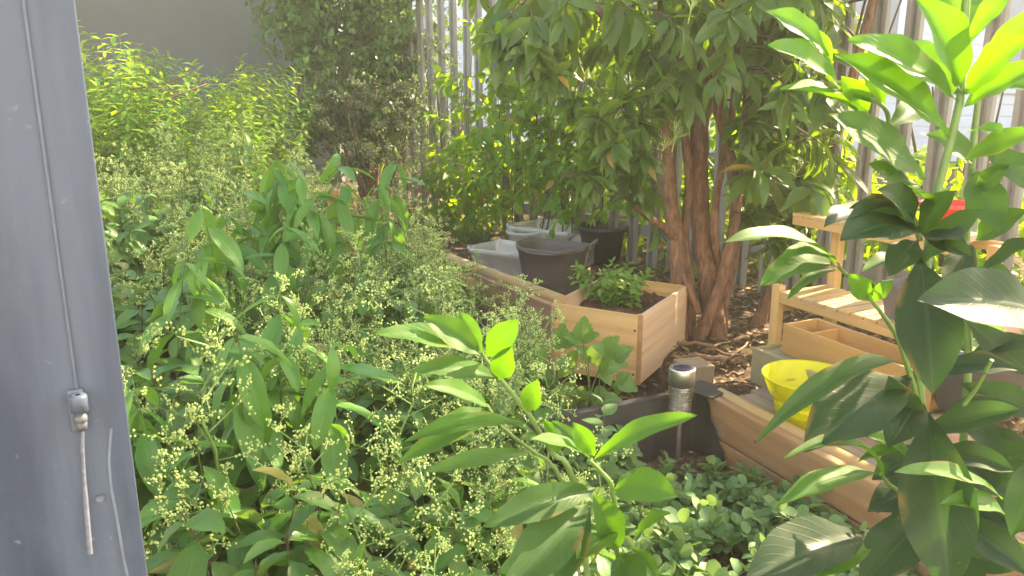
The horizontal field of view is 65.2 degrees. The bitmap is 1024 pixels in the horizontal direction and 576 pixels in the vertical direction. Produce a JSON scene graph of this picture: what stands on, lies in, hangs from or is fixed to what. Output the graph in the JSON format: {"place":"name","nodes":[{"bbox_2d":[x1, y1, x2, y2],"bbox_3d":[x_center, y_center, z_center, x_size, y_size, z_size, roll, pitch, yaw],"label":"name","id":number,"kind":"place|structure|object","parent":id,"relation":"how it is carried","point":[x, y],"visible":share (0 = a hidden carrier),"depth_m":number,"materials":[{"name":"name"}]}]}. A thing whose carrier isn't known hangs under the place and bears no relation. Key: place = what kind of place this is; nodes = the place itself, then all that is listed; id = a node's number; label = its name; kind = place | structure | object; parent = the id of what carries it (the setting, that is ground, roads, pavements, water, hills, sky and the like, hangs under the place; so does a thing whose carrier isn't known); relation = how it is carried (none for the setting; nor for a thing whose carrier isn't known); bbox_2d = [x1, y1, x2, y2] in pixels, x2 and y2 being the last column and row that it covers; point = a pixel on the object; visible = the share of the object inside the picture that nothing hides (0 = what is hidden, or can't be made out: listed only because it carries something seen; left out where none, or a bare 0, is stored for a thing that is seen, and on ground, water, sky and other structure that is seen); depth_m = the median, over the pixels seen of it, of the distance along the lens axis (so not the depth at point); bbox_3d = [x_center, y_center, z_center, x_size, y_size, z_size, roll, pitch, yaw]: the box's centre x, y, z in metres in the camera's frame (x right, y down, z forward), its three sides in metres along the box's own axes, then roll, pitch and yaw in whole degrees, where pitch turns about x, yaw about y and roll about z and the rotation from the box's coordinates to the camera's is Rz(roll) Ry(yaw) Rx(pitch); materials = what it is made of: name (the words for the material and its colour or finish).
{"place":"outdoors","nodes":[
{"label":"outdoors","id":0,"kind":"place"},
{"bbox_2d":[108,100,1023,438],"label":"ground","id":1,"kind":"structure","parent":0,"point":[662,372],"depth_m":3.41,"materials":[{"name":"soil"}]},
{"bbox_2d":[0,0,147,575],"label":"metal door","id":2,"kind":"structure","parent":1,"relation":"on","point":[69,505],"depth_m":0.73,"materials":[{"name":"grey paint"}]},
{"bbox_2d":[0,0,147,575],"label":"door leaf","id":3,"kind":"structure","parent":2,"relation":"in","point":[43,532],"depth_m":0.73,"materials":[{"name":"grey paint"}]},
{"bbox_2d":[77,20,152,185],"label":"nettle plant","id":4,"kind":"object","parent":1,"relation":"on","point":[135,59],"visible":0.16,"depth_m":5.04,"materials":[{"name":"green plant"}]},
{"bbox_2d":[84,58,156,220],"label":"nettle plant","id":5,"kind":"object","parent":1,"relation":"on","point":[98,147],"visible":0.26,"depth_m":4.76,"materials":[{"name":"green plant"}]},
{"bbox_2d":[86,44,162,213],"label":"nettle plant","id":6,"kind":"object","parent":1,"relation":"on","point":[132,65],"visible":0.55,"depth_m":4.32,"materials":[{"name":"green plant"}]},
{"bbox_2d":[80,36,187,226],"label":"nettle plant","id":7,"kind":"object","parent":1,"relation":"on","point":[129,112],"visible":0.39,"depth_m":4.55,"materials":[{"name":"green plant"}]},
{"bbox_2d":[86,77,181,209],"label":"nettle plant","id":8,"kind":"object","parent":1,"relation":"on","point":[122,124],"visible":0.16,"depth_m":4.54,"materials":[{"name":"green plant"}]},
{"bbox_2d":[89,33,181,222],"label":"nettle plant","id":9,"kind":"object","parent":1,"relation":"on","point":[125,138],"visible":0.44,"depth_m":4.21,"materials":[{"name":"green plant"}]},
{"bbox_2d":[86,49,201,249],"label":"nettle plant","id":10,"kind":"object","parent":1,"relation":"on","point":[184,108],"visible":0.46,"depth_m":4.42,"materials":[{"name":"green plant"}]},
{"bbox_2d":[102,59,203,209],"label":"nettle plant","id":11,"kind":"object","parent":1,"relation":"on","point":[197,74],"visible":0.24,"depth_m":4.67,"materials":[{"name":"green plant"}]},
{"bbox_2d":[94,153,242,290],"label":"privet shrub","id":12,"kind":"object","parent":1,"relation":"on","point":[133,232],"visible":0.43,"depth_m":3.10,"materials":[{"name":"green plant"}]},
{"bbox_2d":[125,379,254,575],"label":"leaved shrub","id":13,"kind":"object","parent":1,"relation":"on","point":[145,451],"visible":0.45,"depth_m":1.36,"materials":[{"name":"green plant"}]},
{"bbox_2d":[138,253,246,379],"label":"leaved shrub","id":14,"kind":"object","parent":1,"relation":"on","point":[165,309],"visible":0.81,"depth_m":1.89,"materials":[{"name":"green plant"}]},
{"bbox_2d":[109,221,288,390],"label":"privet shrub","id":15,"kind":"object","parent":1,"relation":"on","point":[136,304],"visible":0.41,"depth_m":2.19,"materials":[{"name":"green plant"}]},
{"bbox_2d":[151,76,261,208],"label":"nettle plant","id":16,"kind":"object","parent":1,"relation":"on","point":[170,116],"visible":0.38,"depth_m":4.16,"materials":[{"name":"green plant"}]},
{"bbox_2d":[75,0,345,192],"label":"rendered wall","id":17,"kind":"structure","parent":1,"relation":"on","point":[210,35],"depth_m":6.98,"materials":[{"name":"grey paint"}]},
{"bbox_2d":[183,62,264,192],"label":"nettle plant","id":18,"kind":"object","parent":1,"relation":"on","point":[227,104],"visible":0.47,"depth_m":4.38,"materials":[{"name":"green plant"}]},
{"bbox_2d":[109,111,339,252],"bbox_3d":[-1.431,-0.421,4.040,1.080,0.937,1.068,-13,19,-41],"label":"privet shrub","id":19,"kind":"object","parent":1,"relation":"on","point":[238,164],"visible":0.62,"depth_m":3.96,"materials":[{"name":"green plant"}]},
{"bbox_2d":[178,78,274,191],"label":"nettle plant","id":20,"kind":"object","parent":1,"relation":"on","point":[258,131],"visible":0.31,"depth_m":4.63,"materials":[{"name":"green plant"}]},
{"bbox_2d":[207,53,270,170],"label":"nettle plant","id":21,"kind":"object","parent":1,"relation":"on","point":[265,73],"visible":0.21,"depth_m":5.02,"materials":[{"name":"green plant"}]},
{"bbox_2d":[196,75,283,172],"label":"nettle plant","id":22,"kind":"object","parent":1,"relation":"on","point":[253,102],"visible":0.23,"depth_m":4.76,"materials":[{"name":"green plant"}]},
{"bbox_2d":[180,201,320,329],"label":"leaved shrub","id":23,"kind":"object","parent":1,"relation":"on","point":[230,248],"visible":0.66,"depth_m":2.16,"materials":[{"name":"green plant"}]},
{"bbox_2d":[215,66,290,179],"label":"nettle plant","id":24,"kind":"object","parent":1,"relation":"on","point":[280,91],"visible":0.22,"depth_m":5.17,"materials":[{"name":"green plant"}]},
{"bbox_2d":[232,69,277,192],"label":"nettle plant","id":25,"kind":"object","parent":1,"relation":"on","point":[265,96],"visible":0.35,"depth_m":4.94,"materials":[{"name":"green plant"}]},
{"bbox_2d":[121,270,396,574],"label":"privet shrub","id":26,"kind":"object","parent":1,"relation":"on","point":[245,484],"visible":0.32,"depth_m":1.64,"materials":[{"name":"green plant"}]},
{"bbox_2d":[211,76,308,182],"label":"nettle plant","id":27,"kind":"object","parent":1,"relation":"on","point":[279,124],"visible":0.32,"depth_m":4.67,"materials":[{"name":"green plant"}]},
{"bbox_2d":[223,78,296,170],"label":"nettle plant","id":28,"kind":"object","parent":1,"relation":"on","point":[285,101],"visible":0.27,"depth_m":5.09,"materials":[{"name":"green plant"}]},
{"bbox_2d":[220,63,301,181],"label":"nettle plant","id":29,"kind":"object","parent":1,"relation":"on","point":[293,88],"visible":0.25,"depth_m":5.09,"materials":[{"name":"green plant"}]},
{"bbox_2d":[215,151,311,324],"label":"leaved shrub","id":30,"kind":"object","parent":1,"relation":"on","point":[266,196],"visible":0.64,"depth_m":2.42,"materials":[{"name":"green plant"}]},
{"bbox_2d":[212,285,337,477],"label":"leaved shrub","id":31,"kind":"object","parent":1,"relation":"on","point":[257,397],"visible":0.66,"depth_m":1.47,"materials":[{"name":"green plant"}]},
{"bbox_2d":[169,149,396,340],"bbox_3d":[-0.859,-0.110,3.053,0.833,0.830,0.949,0,14,0],"label":"privet shrub","id":32,"kind":"object","parent":1,"relation":"on","point":[254,231],"visible":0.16,"depth_m":2.94,"materials":[{"name":"green plant"}]},
{"bbox_2d":[257,85,320,175],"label":"nettle plant","id":33,"kind":"object","parent":1,"relation":"on","point":[295,111],"visible":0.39,"depth_m":4.97,"materials":[{"name":"green plant"}]},
{"bbox_2d":[129,321,458,575],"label":"privet shrub","id":34,"kind":"object","parent":1,"relation":"on","point":[327,543],"visible":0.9,"depth_m":1.21,"materials":[{"name":"green plant"}]},
{"bbox_2d":[205,338,403,503],"bbox_3d":[-0.415,0.376,1.536,0.453,0.618,0.249,6,16,24],"label":"leaved shrub","id":35,"kind":"object","parent":1,"relation":"on","point":[323,414],"visible":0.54,"depth_m":1.44,"materials":[{"name":"green plant"}]},
{"bbox_2d":[265,156,383,299],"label":"leaved shrub","id":36,"kind":"object","parent":1,"relation":"on","point":[320,225],"visible":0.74,"depth_m":2.38,"materials":[{"name":"green plant"}]},
{"bbox_2d":[244,0,473,195],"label":"ivy clad tree","id":37,"kind":"object","parent":1,"relation":"on","point":[362,43],"visible":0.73,"depth_m":5.86,"materials":[{"name":"green plant"}]},
{"bbox_2d":[280,176,449,274],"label":"privet shrub","id":38,"kind":"object","parent":1,"relation":"on","point":[384,210],"visible":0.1,"depth_m":3.89,"materials":[{"name":"green plant"}]},
{"bbox_2d":[300,68,449,212],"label":"leaved shrub","id":39,"kind":"object","parent":1,"relation":"on","point":[379,124],"visible":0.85,"depth_m":5.57,"materials":[{"name":"green plant"}]},
{"bbox_2d":[230,220,529,417],"bbox_3d":[-0.417,0.138,2.353,0.769,0.724,0.826,9,17,32],"label":"privet shrub","id":40,"kind":"object","parent":1,"relation":"on","point":[363,317],"visible":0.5,"depth_m":2.22,"materials":[{"name":"green plant"}]},
{"bbox_2d":[218,263,586,546],"bbox_3d":[-0.271,0.292,1.791,0.878,0.725,0.708,0,14,0],"label":"privet shrub","id":41,"kind":"object","parent":1,"relation":"on","point":[502,402],"visible":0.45,"depth_m":1.68,"materials":[{"name":"green plant"}]},
{"bbox_2d":[313,199,506,325],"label":"privet shrub","id":42,"kind":"object","parent":1,"relation":"on","point":[399,258],"visible":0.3,"depth_m":3.00,"materials":[{"name":"green plant"}]},
{"bbox_2d":[388,25,474,217],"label":"leaved shrub","id":43,"kind":"object","parent":1,"relation":"on","point":[446,55],"visible":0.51,"depth_m":5.55,"materials":[{"name":"green plant"}]},
{"bbox_2d":[331,272,556,387],"bbox_3d":[-0.285,0.189,2.902,0.678,0.310,0.593,-9,17,-31],"label":"plank bed","id":44,"kind":"object","parent":1,"relation":"on","point":[537,303],"visible":0.17,"depth_m":3.02,"materials":[{"name":"brown wood"}]},
{"bbox_2d":[320,146,425,296],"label":"leaved shrub","id":45,"kind":"object","parent":44,"relation":"on","point":[396,204],"visible":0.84,"depth_m":2.73,"materials":[{"name":"green plant"}]},
{"bbox_2d":[419,244,566,303],"bbox_3d":[-0.119,-0.067,3.273,0.056,0.056,1.100,-9,17,-31],"label":"wooden plank","id":46,"kind":"object","parent":44,"relation":"on","point":[545,293],"visible":0.48,"depth_m":3.08,"materials":[{"name":"wood"}]},
{"bbox_2d":[419,199,493,242],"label":"grass tuft","id":47,"kind":"object","parent":1,"relation":"on","point":[462,235],"visible":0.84,"depth_m":5.04,"materials":[{"name":"plant"}]},
{"bbox_2d":[434,208,509,248],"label":"grass tuft","id":48,"kind":"object","parent":1,"relation":"on","point":[481,236],"visible":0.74,"depth_m":5.05,"materials":[{"name":"plant"}]},
{"bbox_2d":[384,273,571,451],"bbox_3d":[-0.114,0.251,2.204,0.552,0.589,0.513,0,14,0],"label":"privet shrub","id":49,"kind":"object","parent":1,"relation":"on","point":[534,340],"visible":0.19,"depth_m":2.13,"materials":[{"name":"green plant"}]},
{"bbox_2d":[375,310,589,575],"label":"laurel sapling","id":50,"kind":"object","parent":1,"relation":"on","point":[461,331],"visible":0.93,"depth_m":0.87,"materials":[{"name":"green plant"}]},
{"bbox_2d":[339,345,646,575],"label":"privet shrub","id":51,"kind":"object","parent":1,"relation":"on","point":[477,549],"visible":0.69,"depth_m":1.35,"materials":[{"name":"green plant"}]},
{"bbox_2d":[467,238,522,279],"bbox_3d":[-0.012,-0.139,4.122,0.370,0.167,0.286,10,17,34],"label":"clear tub","id":52,"kind":"object","parent":1,"relation":"on","point":[500,254],"visible":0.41,"depth_m":4.04,"materials":[{"name":"white plastic"}]},
{"bbox_2d":[506,217,579,240],"bbox_3d":[0.239,-0.295,4.739,0.476,0.167,0.328,12,18,39],"label":"clear tub","id":53,"kind":"object","parent":1,"relation":"on","point":[519,227],"visible":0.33,"depth_m":4.77,"materials":[{"name":"white plastic"}]},
{"bbox_2d":[378,17,712,271],"bbox_3d":[0.142,-0.726,4.740,0.834,1.794,2.229,-13,19,-41],"label":"climbing plant","id":54,"kind":"object","parent":1,"relation":"on","point":[550,175],"visible":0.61,"depth_m":4.71,"materials":[{"name":"green plant"}]},
{"bbox_2d":[515,237,589,294],"bbox_3d":[0.187,-0.093,3.769,0.351,0.241,0.276,9,17,31],"label":"plant pot","id":55,"kind":"object","parent":1,"relation":"on","point":[549,262],"visible":0.86,"depth_m":3.68,"materials":[{"name":"plastic"}]},
{"bbox_2d":[531,233,598,268],"bbox_3d":[0.293,-0.209,4.419,0.370,0.157,0.306,5,15,19],"label":"clear tub","id":56,"kind":"object","parent":1,"relation":"on","point":[589,261],"visible":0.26,"depth_m":4.38,"materials":[{"name":"white plastic"}]},
{"bbox_2d":[520,316,637,411],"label":"bramble plant","id":57,"kind":"object","parent":1,"relation":"on","point":[608,356],"visible":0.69,"depth_m":2.24,"materials":[{"name":"green plant"}]},
{"bbox_2d":[482,412,696,575],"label":"laurel sapling","id":58,"kind":"object","parent":1,"relation":"on","point":[562,534],"visible":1,"depth_m":0.81,"materials":[{"name":"green plant"}]},
{"bbox_2d":[577,221,627,263],"bbox_3d":[0.506,-0.255,4.494,0.284,0.200,0.284,0,14,0],"label":"nursery pot","id":59,"kind":"object","parent":1,"relation":"on","point":[609,245],"visible":0.81,"depth_m":4.40,"materials":[{"name":"black plastic"}]},
{"bbox_2d":[550,278,686,384],"bbox_3d":[0.401,0.139,2.949,0.340,0.244,0.487,8,16,29],"label":"pine crate","id":60,"kind":"object","parent":1,"relation":"on","point":[652,333],"visible":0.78,"depth_m":2.79,"materials":[{"name":"beige wood"}]},
{"bbox_2d":[567,255,654,309],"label":"pea plant","id":61,"kind":"object","parent":60,"relation":"on","point":[613,294],"visible":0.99,"depth_m":2.92,"materials":[{"name":"green plant"}]},
{"bbox_2d":[553,3,735,253],"bbox_3d":[0.923,-1.089,5.075,1.571,1.792,1.524,-11,18,-38],"label":"bush","id":62,"kind":"object","parent":1,"relation":"on","point":[712,145],"visible":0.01,"depth_m":4.84,"materials":[{"name":"green plant"}]},
{"bbox_2d":[458,0,877,340],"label":"multi stem tree","id":63,"kind":"object","parent":1,"relation":"on","point":[717,46],"visible":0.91,"depth_m":2.68,"materials":[{"name":"green plant"}]},
{"bbox_2d":[341,0,1023,162],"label":"clad building","id":64,"kind":"structure","parent":1,"relation":"on","point":[966,117],"depth_m":10.33,"materials":[{"name":"white glass"}]},
{"bbox_2d":[827,0,906,78],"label":"window","id":65,"kind":"structure","parent":64,"relation":"in","point":[899,23],"depth_m":10.30,"materials":[{"name":"glass"}]},
{"bbox_2d":[1000,0,1023,93],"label":"window","id":66,"kind":"structure","parent":64,"relation":"in","point":[1017,6],"depth_m":9.71,"materials":[{"name":"glass"}]},
{"bbox_2d":[356,0,1023,299],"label":"palisade fence","id":67,"kind":"object","parent":1,"relation":"on","point":[854,262],"visible":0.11,"depth_m":3.90,"materials":[{"name":"wood"}]},
{"bbox_2d":[358,192,1023,563],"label":"dead leaves","id":68,"kind":"object","parent":1,"relation":"on","point":[738,361],"visible":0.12,"depth_m":3.16,"materials":[{"name":"brown plant"}]},
{"bbox_2d":[672,356,714,390],"bbox_3d":[0.600,0.325,2.661,0.100,0.165,0.100,-4,15,-17],"label":"wood block","id":69,"kind":"object","parent":1,"relation":"on","point":[704,369],"depth_m":2.61,"materials":[{"name":"brown wood"}]},
{"bbox_2d":[516,380,1023,575],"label":"lined bed","id":70,"kind":"object","parent":1,"relation":"on","point":[723,429],"visible":0.27,"depth_m":2.10,"materials":[{"name":"brown wood"}]},
{"bbox_2d":[582,394,627,482],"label":"tall weed","id":71,"kind":"object","parent":70,"relation":"on","point":[613,471],"visible":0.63,"depth_m":1.88,"materials":[{"name":"green plant"}]},
{"bbox_2d":[587,450,695,515],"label":"round leaved weed","id":72,"kind":"object","parent":70,"relation":"on","point":[686,493],"visible":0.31,"depth_m":1.84,"materials":[{"name":"green plant"}]},
{"bbox_2d":[610,528,700,569],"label":"round leaved weed","id":73,"kind":"object","parent":70,"relation":"on","point":[687,561],"visible":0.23,"depth_m":1.59,"materials":[{"name":"green plant"}]},
{"bbox_2d":[625,521,697,559],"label":"round leaved weed","id":74,"kind":"object","parent":70,"relation":"on","point":[650,533],"visible":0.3,"depth_m":1.67,"materials":[{"name":"green plant"}]},
{"bbox_2d":[616,496,713,534],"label":"round leaved weed","id":75,"kind":"object","parent":70,"relation":"on","point":[675,516],"visible":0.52,"depth_m":1.73,"materials":[{"name":"green plant"}]},
{"bbox_2d":[633,451,703,502],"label":"round leaved weed","id":76,"kind":"object","parent":70,"relation":"on","point":[671,478],"visible":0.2,"depth_m":1.93,"materials":[{"name":"green plant"}]},
{"bbox_2d":[667,363,695,461],"bbox_3d":[0.458,0.352,2.183,0.071,0.287,0.071,0,14,0],"label":"solar light","id":77,"kind":"object","parent":70,"relation":"on","point":[681,376],"visible":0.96,"depth_m":2.14,"materials":[{"name":"metal"}]},
{"bbox_2d":[650,517,713,564],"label":"round leaved weed","id":78,"kind":"object","parent":70,"relation":"on","point":[700,534],"visible":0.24,"depth_m":1.67,"materials":[{"name":"green plant"}]},
{"bbox_2d":[655,459,713,505],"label":"round leaved weed","id":79,"kind":"object","parent":70,"relation":"on","point":[703,481],"visible":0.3,"depth_m":1.99,"materials":[{"name":"green plant"}]},
{"bbox_2d":[646,549,730,575],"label":"round leaved weed","id":80,"kind":"object","parent":70,"relation":"on","point":[666,566],"visible":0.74,"depth_m":1.53,"materials":[{"name":"green plant"}]},
{"bbox_2d":[652,504,731,546],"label":"round leaved weed","id":81,"kind":"object","parent":70,"relation":"on","point":[664,519],"visible":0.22,"depth_m":1.71,"materials":[{"name":"green plant"}]},
{"bbox_2d":[650,524,755,575],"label":"round leaved weed","id":82,"kind":"object","parent":70,"relation":"on","point":[712,566],"visible":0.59,"depth_m":1.55,"materials":[{"name":"green plant"}]},
{"bbox_2d":[674,483,760,551],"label":"round leaved weed","id":83,"kind":"object","parent":70,"relation":"on","point":[707,514],"visible":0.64,"depth_m":1.74,"materials":[{"name":"green plant"}]},
{"bbox_2d":[697,455,758,507],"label":"round leaved weed","id":84,"kind":"object","parent":70,"relation":"on","point":[730,481],"visible":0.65,"depth_m":1.97,"materials":[{"name":"green plant"}]},
{"bbox_2d":[698,506,758,554],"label":"round leaved weed","id":85,"kind":"object","parent":70,"relation":"on","point":[717,546],"visible":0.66,"depth_m":1.73,"materials":[{"name":"green plant"}]},
{"bbox_2d":[696,493,774,557],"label":"round leaved weed","id":86,"kind":"object","parent":70,"relation":"on","point":[760,535],"visible":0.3,"depth_m":1.76,"materials":[{"name":"green plant"}]},
{"bbox_2d":[699,455,778,513],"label":"round leaved weed","id":87,"kind":"object","parent":70,"relation":"on","point":[738,486],"visible":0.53,"depth_m":1.91,"materials":[{"name":"green plant"}]},
{"bbox_2d":[715,462,766,509],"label":"round leaved weed","id":88,"kind":"object","parent":70,"relation":"on","point":[745,491],"visible":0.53,"depth_m":1.93,"materials":[{"name":"green plant"}]},
{"bbox_2d":[746,466,804,523],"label":"round leaved weed","id":89,"kind":"object","parent":70,"relation":"on","point":[764,496],"visible":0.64,"depth_m":1.85,"materials":[{"name":"green plant"}]},
{"bbox_2d":[778,494,844,525],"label":"round leaved weed","id":90,"kind":"object","parent":70,"relation":"on","point":[801,510],"visible":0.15,"depth_m":1.74,"materials":[{"name":"green plant"}]},
{"bbox_2d":[762,495,867,529],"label":"round leaved weed","id":91,"kind":"object","parent":70,"relation":"on","point":[814,498],"visible":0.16,"depth_m":1.75,"materials":[{"name":"green plant"}]},
{"bbox_2d":[717,388,1023,543],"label":"wooden plank","id":92,"kind":"object","parent":70,"relation":"on","point":[834,451],"visible":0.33,"depth_m":1.97,"materials":[{"name":"wood"}]},
{"bbox_2d":[638,0,915,287],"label":"bush","id":93,"kind":"object","parent":1,"relation":"on","point":[850,139],"visible":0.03,"depth_m":4.13,"materials":[{"name":"green plant"}]},
{"bbox_2d":[722,0,1023,575],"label":"laurel sapling","id":94,"kind":"object","parent":1,"relation":"on","point":[946,518],"visible":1,"depth_m":0.86,"materials":[{"name":"green plant"}]},
{"bbox_2d":[739,387,1023,541],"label":"plank deck","id":95,"kind":"structure","parent":1,"relation":"on","point":[762,398],"depth_m":2.15,"materials":[{"name":"brown wood"}]},
{"bbox_2d":[761,359,832,429],"bbox_3d":[0.766,0.285,2.072,0.239,0.130,0.239,0,14,0],"label":"yellow pot","id":96,"kind":"object","parent":95,"relation":"on","point":[785,379],"visible":0.36,"depth_m":2.14,"materials":[{"name":"plastic"}]},
{"bbox_2d":[750,342,946,444],"bbox_3d":[0.923,0.278,2.145,0.212,0.106,0.580,-6,16,-24],"label":"storage box","id":97,"kind":"object","parent":95,"relation":"on","point":[763,356],"visible":0.19,"depth_m":2.32,"materials":[{"name":"grey plastic"}]},
{"bbox_2d":[781,318,941,411],"bbox_3d":[0.945,0.192,2.128,0.130,0.088,0.490,-6,16,-24],"label":"pine trough","id":98,"kind":"object","parent":97,"relation":"on","point":[818,339],"visible":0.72,"depth_m":2.21,"materials":[{"name":"beige wood"}]},
{"bbox_2d":[935,349,1023,421],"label":"nursery pot","id":99,"kind":"object","parent":95,"relation":"on","point":[948,391],"visible":0.09,"depth_m":1.78,"materials":[{"name":"grey plastic"}]},
{"bbox_2d":[768,212,1003,344],"bbox_3d":[1.103,0.084,2.448,0.278,0.556,0.621,-7,16,-26],"label":"slatted shelf","id":100,"kind":"object","parent":1,"relation":"on","point":[831,301],"visible":0.33,"depth_m":2.51,"materials":[{"name":"brown wood"}]},
{"bbox_2d":[880,277,906,319],"bbox_3d":[1.122,0.036,2.272,0.106,0.105,0.106,-7,16,-26],"label":"square pot","id":101,"kind":"object","parent":100,"relation":"on","point":[890,300],"visible":0.23,"depth_m":2.27,"materials":[{"name":"grey plastic"}]},
{"bbox_2d":[817,87,1023,321],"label":"bush","id":102,"kind":"object","parent":1,"relation":"on","point":[938,260],"visible":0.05,"depth_m":3.70,"materials":[{"name":"green plant"}]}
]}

